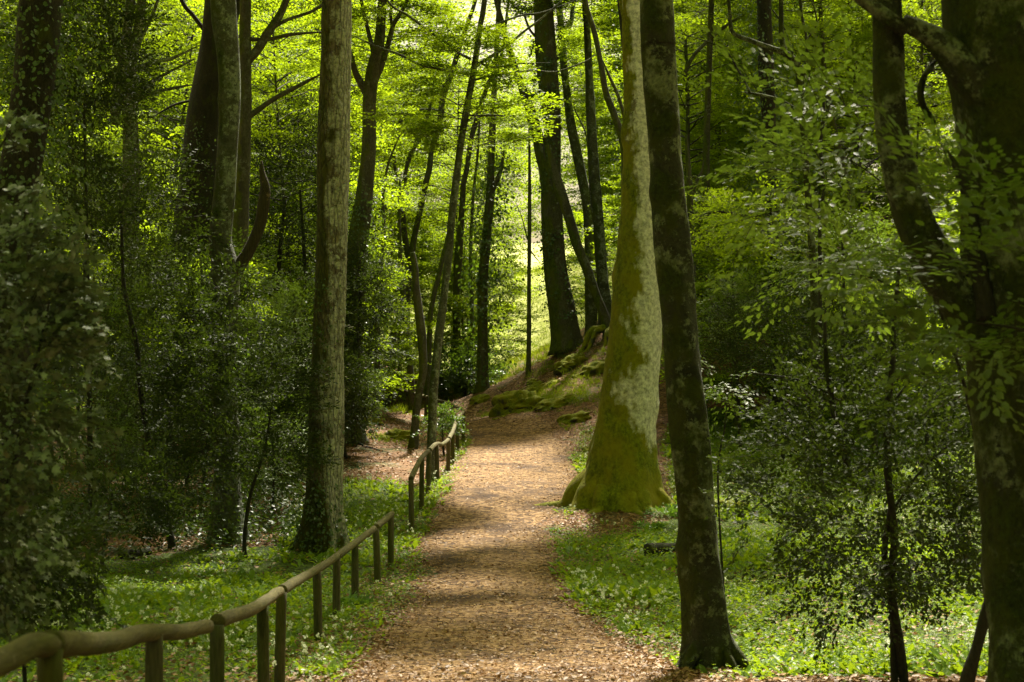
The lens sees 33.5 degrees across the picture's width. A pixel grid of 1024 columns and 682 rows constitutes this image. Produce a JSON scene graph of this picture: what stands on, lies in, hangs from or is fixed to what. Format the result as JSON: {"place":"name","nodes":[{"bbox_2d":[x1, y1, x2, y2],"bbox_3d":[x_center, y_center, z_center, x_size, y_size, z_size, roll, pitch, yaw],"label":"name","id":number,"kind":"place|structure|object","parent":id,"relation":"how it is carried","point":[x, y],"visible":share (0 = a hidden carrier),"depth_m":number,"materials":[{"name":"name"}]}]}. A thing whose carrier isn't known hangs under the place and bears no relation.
{"place":"outdoors","nodes":[
{"label":"outdoors","id":0,"kind":"place"},
{"bbox_2d":[0,0,958,242],"label":"sky","id":1,"kind":"structure","parent":0,"point":[477,8],"materials":[{"name":"white"}]},
{"bbox_2d":[5,195,988,681],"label":"ground","id":2,"kind":"structure","parent":0,"point":[399,469],"depth_m":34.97,"materials":[{"name":"green plant"}]},
{"bbox_2d":[0,108,47,152],"bbox_3d":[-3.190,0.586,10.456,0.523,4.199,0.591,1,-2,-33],"label":"maple sprig","id":3,"kind":"object","parent":2,"relation":"on","point":[30,124],"visible":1,"depth_m":10.49,"materials":[{"name":"green plant"}]},
{"bbox_2d":[0,174,123,665],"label":"maple bush","id":4,"kind":"object","parent":2,"relation":"on","point":[54,273],"visible":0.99,"depth_m":10.45,"materials":[{"name":"green plant"}]},
{"bbox_2d":[0,467,144,681],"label":"holly bush","id":5,"kind":"object","parent":2,"relation":"on","point":[78,529],"visible":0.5,"depth_m":12.93,"materials":[{"name":"green plant"}]},
{"bbox_2d":[0,0,152,592],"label":"oak tree","id":6,"kind":"object","parent":2,"relation":"on","point":[35,72],"visible":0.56,"depth_m":22.76,"materials":[{"name":"green plant"}]},
{"bbox_2d":[0,90,164,480],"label":"beech sapling","id":7,"kind":"object","parent":2,"relation":"on","point":[97,205],"visible":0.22,"depth_m":39.86,"materials":[{"name":"green plant"}]},
{"bbox_2d":[0,0,187,531],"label":"holly tree","id":8,"kind":"object","parent":2,"relation":"on","point":[109,77],"visible":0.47,"depth_m":30.80,"materials":[{"name":"green plant"}]},
{"bbox_2d":[38,120,177,376],"bbox_3d":[-11.995,-2.270,50.157,5.214,8.599,4.311,2,-3,-39],"label":"holly bush","id":9,"kind":"object","parent":2,"relation":"on","point":[92,236],"visible":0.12,"depth_m":49.91,"materials":[{"name":"green plant"}]},
{"bbox_2d":[32,350,186,492],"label":"beech sapling","id":10,"kind":"object","parent":2,"relation":"on","point":[120,438],"visible":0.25,"depth_m":35.53,"materials":[{"name":"green plant"}]},
{"bbox_2d":[34,430,228,571],"bbox_3d":[-6.286,2.595,27.034,3.526,2.368,3.035,0,-2,0],"label":"holly bush","id":11,"kind":"object","parent":2,"relation":"on","point":[160,501],"visible":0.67,"depth_m":26.98,"materials":[{"name":"green plant"}]},
{"bbox_2d":[101,0,198,471],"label":"beech tree","id":12,"kind":"object","parent":2,"relation":"on","point":[151,81],"visible":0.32,"depth_m":42.87,"materials":[{"name":"green plant"}]},
{"bbox_2d":[32,79,275,549],"bbox_3d":[-6.972,-0.478,29.855,4.655,8.488,4.441,-1,-2,35],"label":"holly bush","id":13,"kind":"object","parent":2,"relation":"on","point":[98,160],"visible":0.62,"depth_m":29.72,"materials":[{"name":"green plant"}]},
{"bbox_2d":[55,0,263,197],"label":"background beech","id":14,"kind":"object","parent":2,"relation":"on","point":[163,113],"visible":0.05,"depth_m":78.31,"materials":[{"name":"green plant"}]},
{"bbox_2d":[81,243,245,498],"bbox_3d":[-7.550,0.755,35.820,4.013,5.703,3.576,0,-2,0],"label":"beech sapling","id":15,"kind":"object","parent":2,"relation":"on","point":[126,322],"visible":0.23,"depth_m":35.83,"materials":[{"name":"green plant"}]},
{"bbox_2d":[35,461,305,556],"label":"undergrowth","id":16,"kind":"object","parent":2,"relation":"on","point":[250,529],"visible":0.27,"depth_m":32.55,"materials":[{"name":"green plant"}]},
{"bbox_2d":[64,0,291,312],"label":"slender beech","id":17,"kind":"object","parent":2,"relation":"on","point":[184,75],"visible":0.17,"depth_m":60.20,"materials":[{"name":"green plant"}]},
{"bbox_2d":[105,369,253,487],"bbox_3d":[-7.829,2.002,39.960,3.723,3.026,3.916,0,-2,0],"label":"holly bush","id":18,"kind":"object","parent":2,"relation":"on","point":[178,435],"visible":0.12,"depth_m":39.67,"materials":[{"name":"green plant"}]},
{"bbox_2d":[150,0,239,429],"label":"oak tree","id":19,"kind":"object","parent":2,"relation":"on","point":[200,132],"visible":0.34,"depth_m":49.27,"materials":[{"name":"black plant"}]},
{"bbox_2d":[0,511,394,681],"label":"rail fence","id":20,"kind":"object","parent":2,"relation":"on","point":[49,649],"visible":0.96,"depth_m":12.09,"materials":[{"name":"brown wood"}]},
{"bbox_2d":[109,221,289,493],"bbox_3d":[-6.945,0.230,38.110,4.064,6.733,4.092,0,-2,0],"label":"beech sapling","id":21,"kind":"object","parent":2,"relation":"on","point":[250,268],"visible":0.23,"depth_m":37.87,"materials":[{"name":"green plant"}]},
{"bbox_2d":[0,467,434,681],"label":"garlic flowers","id":22,"kind":"object","parent":2,"relation":"on","point":[304,646],"visible":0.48,"depth_m":19.34,"materials":[{"name":"white plant"}]},
{"bbox_2d":[0,475,440,681],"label":"wild garlic","id":23,"kind":"object","parent":2,"relation":"on","point":[247,591],"visible":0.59,"depth_m":23.74,"materials":[{"name":"green plant"}]},
{"bbox_2d":[185,0,269,545],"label":"beech tree","id":24,"kind":"object","parent":2,"relation":"on","point":[224,23],"visible":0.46,"depth_m":30.96,"materials":[{"name":"brown plant"}]},
{"bbox_2d":[122,252,340,558],"bbox_3d":[-4.729,1.121,29.430,3.660,5.420,3.207,2,-3,-42],"label":"holly bush","id":25,"kind":"object","parent":2,"relation":"on","point":[268,433],"visible":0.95,"depth_m":29.08,"materials":[{"name":"green plant"}]},
{"bbox_2d":[138,0,364,210],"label":"background beech","id":26,"kind":"object","parent":2,"relation":"on","point":[165,129],"visible":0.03,"depth_m":77.57,"materials":[{"name":"green plant"}]},
{"bbox_2d":[206,292,310,485],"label":"beech sapling","id":27,"kind":"object","parent":2,"relation":"on","point":[280,303],"visible":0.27,"depth_m":40.01,"materials":[{"name":"green plant"}]},
{"bbox_2d":[188,368,347,515],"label":"beech sapling","id":28,"kind":"object","parent":2,"relation":"on","point":[269,476],"visible":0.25,"depth_m":34.72,"materials":[{"name":"green plant"}]},
{"bbox_2d":[232,0,321,451],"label":"beech tree","id":29,"kind":"object","parent":2,"relation":"on","point":[248,56],"visible":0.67,"depth_m":45.87,"materials":[{"name":"brown plant"}]},
{"bbox_2d":[162,0,406,338],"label":"slender beech","id":30,"kind":"object","parent":2,"relation":"on","point":[257,100],"visible":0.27,"depth_m":53.91,"materials":[{"name":"green plant"}]},
{"bbox_2d":[248,85,356,427],"bbox_3d":[-6.670,-2.512,51.863,4.811,10.526,5.114,0,-2,0],"label":"yew tree","id":31,"kind":"object","parent":2,"relation":"on","point":[282,224],"visible":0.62,"depth_m":51.38,"materials":[{"name":"green plant"}]},
{"bbox_2d":[241,262,364,472],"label":"beech sapling","id":32,"kind":"object","parent":2,"relation":"on","point":[293,307],"visible":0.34,"depth_m":41.81,"materials":[{"name":"green plant"}]},
{"bbox_2d":[238,3,393,308],"bbox_3d":[-8.549,-5.427,64.003,8.333,14.375,7.900,3,-2,-1],"label":"slender beech","id":33,"kind":"object","parent":2,"relation":"on","point":[262,58],"visible":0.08,"depth_m":63.68,"materials":[{"name":"green plant"}]},
{"bbox_2d":[273,0,375,553],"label":"ash tree","id":34,"kind":"object","parent":2,"relation":"on","point":[324,526],"visible":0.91,"depth_m":30.62,"materials":[{"name":"brown plant"}]},
{"bbox_2d":[301,337,396,458],"bbox_3d":[-4.541,1.510,45.846,2.745,3.532,4.044,0,-2,0],"label":"holly bush","id":35,"kind":"object","parent":2,"relation":"on","point":[355,376],"visible":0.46,"depth_m":45.66,"materials":[{"name":"green plant"}]},
{"bbox_2d":[249,0,450,309],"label":"slender beech","id":36,"kind":"object","parent":2,"relation":"on","point":[353,155],"visible":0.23,"depth_m":60.11,"materials":[{"name":"green plant"}]},
{"bbox_2d":[266,35,441,329],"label":"slender beech","id":37,"kind":"object","parent":2,"relation":"on","point":[407,143],"visible":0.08,"depth_m":66.60,"materials":[{"name":"green plant"}]},
{"bbox_2d":[301,202,418,446],"bbox_3d":[-4.392,-0.499,48.951,3.528,7.151,3.737,0,-2,0],"label":"holly bush","id":38,"kind":"object","parent":2,"relation":"on","point":[368,279],"visible":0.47,"depth_m":48.68,"materials":[{"name":"green plant"}]},
{"bbox_2d":[251,0,492,242],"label":"background beech","id":39,"kind":"object","parent":2,"relation":"on","point":[448,56],"visible":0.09,"depth_m":71.76,"materials":[{"name":"green plant"}]},
{"bbox_2d":[300,255,447,403],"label":"beech sapling","id":40,"kind":"object","parent":2,"relation":"on","point":[395,329],"visible":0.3,"depth_m":59.62,"materials":[{"name":"green plant"}]},
{"bbox_2d":[277,0,483,444],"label":"beech tree","id":41,"kind":"object","parent":2,"relation":"on","point":[363,201],"visible":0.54,"depth_m":49.81,"materials":[{"name":"green plant"}]},
{"bbox_2d":[297,0,483,364],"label":"background beech","id":42,"kind":"object","parent":2,"relation":"on","point":[455,96],"visible":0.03,"depth_m":90.24,"materials":[{"name":"green plant"}]},
{"bbox_2d":[407,252,426,448],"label":"beech tree","id":43,"kind":"object","parent":2,"relation":"on","point":[413,443],"visible":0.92,"depth_m":48.76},
{"bbox_2d":[365,239,476,386],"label":"beech sapling","id":44,"kind":"object","parent":2,"relation":"on","point":[424,263],"visible":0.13,"depth_m":69.71,"materials":[{"name":"green plant"}]},
{"bbox_2d":[380,0,476,407],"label":"beech tree","id":45,"kind":"object","parent":2,"relation":"on","point":[408,248],"visible":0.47,"depth_m":66.98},
{"bbox_2d":[392,387,464,532],"bbox_3d":[-2.741,2.898,51.824,2.357,3.339,36.706,0,-2,-6],"label":"rail fence","id":46,"kind":"object","parent":2,"relation":"on","point":[449,441],"visible":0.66,"depth_m":38.30,"materials":[{"name":"brown wood"}]},
{"bbox_2d":[411,400,471,455],"bbox_3d":[-1.883,2.424,47.034,1.661,1.618,1.566,2,-3,-38],"label":"leafy shrub","id":47,"kind":"object","parent":2,"relation":"on","point":[446,424],"visible":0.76,"depth_m":46.84,"materials":[{"name":"green plant"}]},
{"bbox_2d":[383,221,514,364],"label":"beech sapling","id":48,"kind":"object","parent":2,"relation":"on","point":[421,243],"visible":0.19,"depth_m":73.18,"materials":[{"name":"green plant"}]},
{"bbox_2d":[376,50,539,361],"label":"slender beech","id":49,"kind":"object","parent":2,"relation":"on","point":[481,152],"visible":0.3,"depth_m":73.45,"materials":[{"name":"green plant"}]},
{"bbox_2d":[412,291,522,396],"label":"beech sapling","id":50,"kind":"object","parent":2,"relation":"on","point":[459,307],"visible":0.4,"depth_m":67.73,"materials":[{"name":"green plant"}]},
{"bbox_2d":[395,52,543,367],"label":"background beech","id":51,"kind":"object","parent":2,"relation":"on","point":[534,205],"visible":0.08,"depth_m":102.26,"materials":[{"name":"green plant"}]},
{"bbox_2d":[424,336,515,403],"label":"leafy shrub","id":52,"kind":"object","parent":2,"relation":"on","point":[448,376],"visible":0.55,"depth_m":65.49,"materials":[{"name":"green plant"}]},
{"bbox_2d":[352,0,593,479],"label":"beech tree","id":53,"kind":"object","parent":2,"relation":"on","point":[441,41],"visible":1,"depth_m":41.24,"materials":[{"name":"green plant"}]},
{"bbox_2d":[409,85,542,343],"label":"slender beech","id":54,"kind":"object","parent":2,"relation":"on","point":[511,258],"visible":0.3,"depth_m":81.70,"materials":[{"name":"green plant"}]},
{"bbox_2d":[0,0,959,253],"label":"surrounding woods","id":55,"kind":"object","parent":2,"relation":"on","point":[521,46],"visible":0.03,"depth_m":188.04,"materials":[{"name":"plant"}]},
{"bbox_2d":[452,0,509,393],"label":"beech tree","id":56,"kind":"object","parent":2,"relation":"on","point":[458,262],"visible":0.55,"depth_m":68.95,"materials":[{"name":"brown plant"}]},
{"bbox_2d":[388,332,574,413],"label":"clearing grass","id":57,"kind":"structure","parent":2,"relation":"on","point":[523,358],"depth_m":68.09,"materials":[{"name":"green plant"}]},
{"bbox_2d":[443,0,526,393],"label":"beech tree","id":58,"kind":"object","parent":2,"relation":"on","point":[483,268],"visible":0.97,"depth_m":62.87,"materials":[{"name":"green plant"}]},
{"bbox_2d":[429,255,547,360],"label":"beech sapling","id":59,"kind":"object","parent":2,"relation":"on","point":[520,339],"visible":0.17,"depth_m":99.29,"materials":[{"name":"green plant"}]},
{"bbox_2d":[285,381,721,681],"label":"leaf drifts","id":60,"kind":"object","parent":2,"relation":"on","point":[362,669],"visible":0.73,"depth_m":20.25,"materials":[{"name":"brown plant"}]},
{"bbox_2d":[232,408,775,681],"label":"fallen twigs","id":61,"kind":"object","parent":2,"relation":"on","point":[498,592],"visible":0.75,"depth_m":23.80,"materials":[{"name":"wood"}]},
{"bbox_2d":[488,389,544,417],"bbox_3d":[0.190,2.290,56.115,1.905,1.400,1.391,-1,-2,35],"label":"mossy rock","id":62,"kind":"object","parent":2,"relation":"on","point":[515,401],"visible":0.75,"depth_m":55.67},
{"bbox_2d":[463,0,592,355],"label":"oak tree","id":63,"kind":"object","parent":2,"relation":"on","point":[564,328],"visible":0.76,"depth_m":62.42,"materials":[{"name":"brown plant"}]},
{"bbox_2d":[516,115,546,374],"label":"young tree","id":64,"kind":"object","parent":2,"relation":"on","point":[528,341],"visible":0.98,"depth_m":62.16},
{"bbox_2d":[476,342,606,429],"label":"bank grass","id":65,"kind":"structure","parent":2,"relation":"on","point":[585,394],"depth_m":57.13,"materials":[{"name":"green plant"}]},
{"bbox_2d":[481,0,623,337],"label":"beech tree","id":66,"kind":"object","parent":2,"relation":"on","point":[583,184],"visible":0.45,"depth_m":69.82,"materials":[{"name":"green plant"}]},
{"bbox_2d":[493,0,619,325],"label":"beech tree","id":67,"kind":"object","parent":2,"relation":"on","point":[595,198],"visible":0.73,"depth_m":63.85,"materials":[{"name":"brown plant"}]},
{"bbox_2d":[520,201,618,321],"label":"beech sapling","id":68,"kind":"object","parent":2,"relation":"on","point":[579,221],"visible":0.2,"depth_m":71.58,"materials":[{"name":"green plant"}]},
{"bbox_2d":[546,144,610,353],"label":"beech tree","id":69,"kind":"object","parent":2,"relation":"on","point":[593,331],"visible":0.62,"depth_m":61.55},
{"bbox_2d":[583,0,623,176],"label":"beech tree","id":70,"kind":"object","parent":2,"relation":"on","point":[610,104],"visible":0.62,"depth_m":51.93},
{"bbox_2d":[535,0,675,514],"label":"beech tree","id":71,"kind":"object","parent":2,"relation":"on","point":[621,471],"visible":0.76,"depth_m":36.34,"materials":[{"name":"green plant"}]},
{"bbox_2d":[530,0,704,229],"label":"background beech","id":72,"kind":"object","parent":2,"relation":"on","point":[572,166],"visible":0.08,"depth_m":91.13,"materials":[{"name":"green plant"}]},
{"bbox_2d":[535,0,748,207],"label":"background beech","id":73,"kind":"object","parent":2,"relation":"on","point":[608,152],"visible":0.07,"depth_m":86.96,"materials":[{"name":"green plant"}]},
{"bbox_2d":[576,173,718,295],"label":"beech sapling","id":74,"kind":"object","parent":2,"relation":"on","point":[614,202],"visible":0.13,"depth_m":68.04,"materials":[{"name":"green plant"}]},
{"bbox_2d":[596,0,775,297],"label":"slender beech","id":75,"kind":"object","parent":2,"relation":"on","point":[728,106],"visible":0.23,"depth_m":65.82,"materials":[{"name":"green plant"}]},
{"bbox_2d":[640,0,750,671],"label":"beech tree","id":76,"kind":"object","parent":2,"relation":"on","point":[707,639],"visible":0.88,"depth_m":18.85,"materials":[{"name":"brown plant"}]},
{"bbox_2d":[662,183,766,358],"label":"beech sapling","id":77,"kind":"object","parent":2,"relation":"on","point":[696,200],"visible":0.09,"depth_m":57.40,"materials":[{"name":"green plant"}]},
{"bbox_2d":[622,0,810,200],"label":"slender beech","id":78,"kind":"object","parent":2,"relation":"on","point":[698,80],"visible":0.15,"depth_m":70.96,"materials":[{"name":"green plant"}]},
{"bbox_2d":[700,355,755,591],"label":"beech sapling","id":79,"kind":"object","parent":2,"relation":"on","point":[710,391],"visible":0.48,"depth_m":23.98,"materials":[{"name":"green plant"}]},
{"bbox_2d":[673,0,789,327],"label":"beech tree","id":80,"kind":"object","parent":2,"relation":"on","point":[706,134],"visible":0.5,"depth_m":59.91,"materials":[{"name":"green plant"}]},
{"bbox_2d":[680,107,785,280],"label":"beech sapling","id":81,"kind":"object","parent":2,"relation":"on","point":[695,152],"visible":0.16,"depth_m":69.65,"materials":[{"name":"green plant"}]},
{"bbox_2d":[659,226,831,426],"bbox_3d":[6.755,-0.350,51.765,6.287,6.193,5.940,0,-2,0],"label":"beech sapling","id":82,"kind":"object","parent":2,"relation":"on","point":[702,289],"visible":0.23,"depth_m":51.40,"materials":[{"name":"green plant"}]},
{"bbox_2d":[678,0,818,480],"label":"beech tree","id":83,"kind":"object","parent":2,"relation":"on","point":[811,248],"visible":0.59,"depth_m":39.95,"materials":[{"name":"brown plant"}]},
{"bbox_2d":[695,258,801,447],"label":"beech sapling","id":84,"kind":"object","parent":2,"relation":"on","point":[738,289],"visible":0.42,"depth_m":47.92,"materials":[{"name":"green plant"}]},
{"bbox_2d":[684,163,835,275],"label":"beech sapling","id":85,"kind":"object","parent":2,"relation":"on","point":[712,212],"visible":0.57,"depth_m":45.65,"materials":[{"name":"green plant"}]},
{"bbox_2d":[693,0,832,431],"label":"tree","id":86,"kind":"object","parent":2,"relation":"on","point":[765,29],"visible":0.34,"depth_m":51.80,"materials":[{"name":"green plant"}]},
{"bbox_2d":[544,399,988,681],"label":"wild garlic","id":87,"kind":"object","parent":2,"relation":"on","point":[781,656],"visible":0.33,"depth_m":24.73,"materials":[{"name":"green plant"}]},
{"bbox_2d":[696,140,853,306],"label":"beech sapling","id":88,"kind":"object","parent":2,"relation":"on","point":[746,179],"visible":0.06,"depth_m":59.76,"materials":[{"name":"green plant"}]},
{"bbox_2d":[568,403,988,675],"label":"garlic flowers","id":89,"kind":"object","parent":2,"relation":"on","point":[626,617],"visible":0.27,"depth_m":28.44,"materials":[{"name":"white plant"}]},
{"bbox_2d":[712,0,875,297],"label":"slender beech","id":90,"kind":"object","parent":2,"relation":"on","point":[737,85],"visible":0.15,"depth_m":65.99,"materials":[{"name":"green plant"}]},
{"bbox_2d":[673,0,930,256],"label":"background beech","id":91,"kind":"object","parent":2,"relation":"on","point":[741,102],"visible":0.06,"depth_m":69.17,"materials":[{"name":"green plant"}]},
{"bbox_2d":[697,268,914,463],"bbox_3d":[7.221,0.654,43.996,6.245,5.244,4.739,0,-2,0],"label":"tree","id":92,"kind":"object","parent":2,"relation":"on","point":[728,313],"visible":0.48,"depth_m":43.82,"materials":[{"name":"green plant"}]},
{"bbox_2d":[697,0,915,343],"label":"beech tree","id":93,"kind":"object","parent":2,"relation":"on","point":[832,124],"visible":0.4,"depth_m":57.72,"materials":[{"name":"green plant"}]},
{"bbox_2d":[677,0,972,429],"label":"beech sapling","id":94,"kind":"object","parent":2,"relation":"on","point":[808,97],"visible":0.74,"depth_m":13.14,"materials":[{"name":"green plant"}]},
{"bbox_2d":[757,198,918,452],"bbox_3d":[8.283,-0.172,41.866,4.545,6.947,4.106,0,-2,0],"label":"beech sapling","id":95,"kind":"object","parent":2,"relation":"on","point":[830,227],"visible":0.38,"depth_m":41.91,"materials":[{"name":"green plant"}]},
{"bbox_2d":[699,246,982,681],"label":"holly bush","id":96,"kind":"object","parent":2,"relation":"on","point":[888,568],"visible":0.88,"depth_m":16.79,"materials":[{"name":"green plant"}]},
{"bbox_2d":[739,0,955,326],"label":"slender beech","id":97,"kind":"object","parent":2,"relation":"on","point":[868,35],"visible":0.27,"depth_m":58.10,"materials":[{"name":"green plant"}]},
{"bbox_2d":[791,276,951,452],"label":"beech sapling","id":98,"kind":"object","parent":2,"relation":"on","point":[901,383],"visible":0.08,"depth_m":45.85,"materials":[{"name":"green plant"}]},
{"bbox_2d":[793,277,967,476],"bbox_3d":[9.729,0.734,39.837,4.991,5.137,4.549,1,-2,-21],"label":"tree","id":99,"kind":"object","parent":2,"relation":"on","point":[884,336],"visible":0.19,"depth_m":39.88,"materials":[{"name":"green plant"}]},
{"bbox_2d":[819,0,959,295],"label":"slender beech","id":100,"kind":"object","parent":2,"relation":"on","point":[921,54],"visible":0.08,"depth_m":63.92,"materials":[{"name":"green plant"}]},
{"bbox_2d":[822,220,967,429],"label":"beech sapling","id":101,"kind":"object","parent":2,"relation":"on","point":[910,277],"visible":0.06,"depth_m":49.66,"materials":[{"name":"green plant"}]},
{"bbox_2d":[799,90,1023,440],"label":"beech sapling","id":102,"kind":"object","parent":2,"relation":"on","point":[964,208],"visible":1,"depth_m":10.00,"materials":[{"name":"green plant"}]},
{"bbox_2d":[853,0,1023,681],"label":"beech tree","id":103,"kind":"object","parent":2,"relation":"on","point":[975,48],"visible":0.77,"depth_m":11.26,"materials":[{"name":"brown plant"}]},
{"bbox_2d":[959,601,987,681],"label":"young tree","id":104,"kind":"object","parent":2,"relation":"on","point":[969,669],"visible":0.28,"depth_m":13.96,"materials":[{"name":"black plant"}]},
{"bbox_2d":[245,374,751,681],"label":"path","id":105,"kind":"structure","parent":0,"point":[474,488],"depth_m":25.32,"materials":[{"name":"brown soil"}]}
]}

